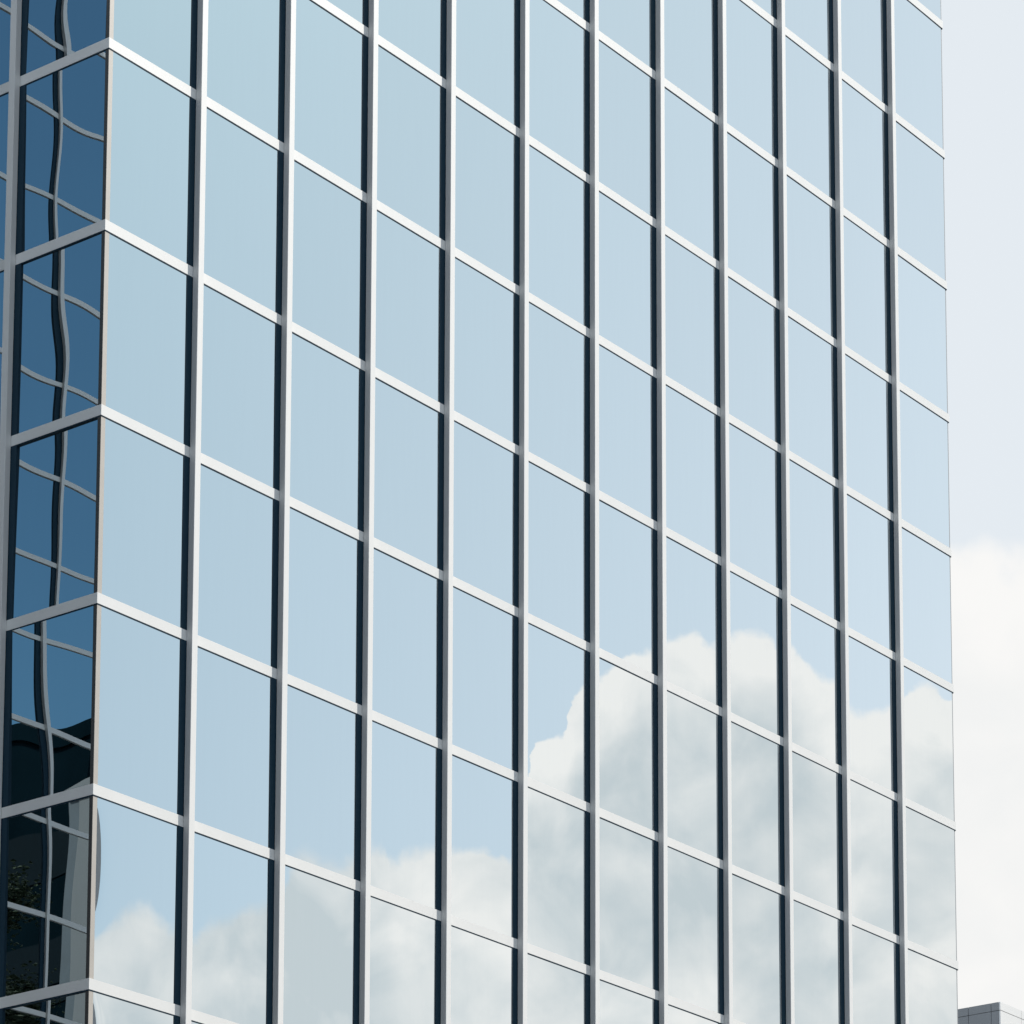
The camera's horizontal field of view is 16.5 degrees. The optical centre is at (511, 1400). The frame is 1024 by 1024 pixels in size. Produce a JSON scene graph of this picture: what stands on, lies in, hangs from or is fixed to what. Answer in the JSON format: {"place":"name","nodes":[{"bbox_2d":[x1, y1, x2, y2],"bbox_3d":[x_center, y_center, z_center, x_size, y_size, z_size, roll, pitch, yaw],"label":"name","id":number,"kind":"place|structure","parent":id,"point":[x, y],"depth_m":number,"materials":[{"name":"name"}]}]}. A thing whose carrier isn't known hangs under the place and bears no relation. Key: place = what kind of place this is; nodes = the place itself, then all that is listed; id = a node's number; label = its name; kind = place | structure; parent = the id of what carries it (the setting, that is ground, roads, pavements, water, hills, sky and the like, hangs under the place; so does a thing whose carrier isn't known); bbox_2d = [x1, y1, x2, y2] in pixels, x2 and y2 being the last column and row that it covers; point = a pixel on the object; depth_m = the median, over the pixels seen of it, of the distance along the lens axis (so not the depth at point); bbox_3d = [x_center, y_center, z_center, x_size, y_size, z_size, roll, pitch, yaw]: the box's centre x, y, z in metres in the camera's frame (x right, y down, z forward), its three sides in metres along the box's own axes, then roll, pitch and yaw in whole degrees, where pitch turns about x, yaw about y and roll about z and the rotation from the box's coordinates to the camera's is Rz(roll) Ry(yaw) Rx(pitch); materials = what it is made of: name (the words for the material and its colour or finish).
{"place":"outdoors","nodes":[
{"label":"outdoors","id":0,"kind":"place"},
{"bbox_2d":[0,0,957,1023],"bbox_3d":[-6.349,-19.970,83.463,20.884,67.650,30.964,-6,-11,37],"label":"glass tower","id":1,"kind":"structure","parent":0,"point":[474,512],"depth_m":73.46,"materials":[{"name":"blue glass"}]},
{"bbox_2d":[941,0,1023,1010],"label":"sky","id":2,"kind":"structure","parent":0,"point":[983,40],"materials":[{"name":"white"}]},
{"bbox_2d":[958,1002,1023,1023],"bbox_3d":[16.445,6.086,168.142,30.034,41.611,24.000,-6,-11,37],"label":"office block","id":3,"kind":"structure","parent":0,"point":[997,1013],"depth_m":153.37,"materials":[{"name":"grey"}]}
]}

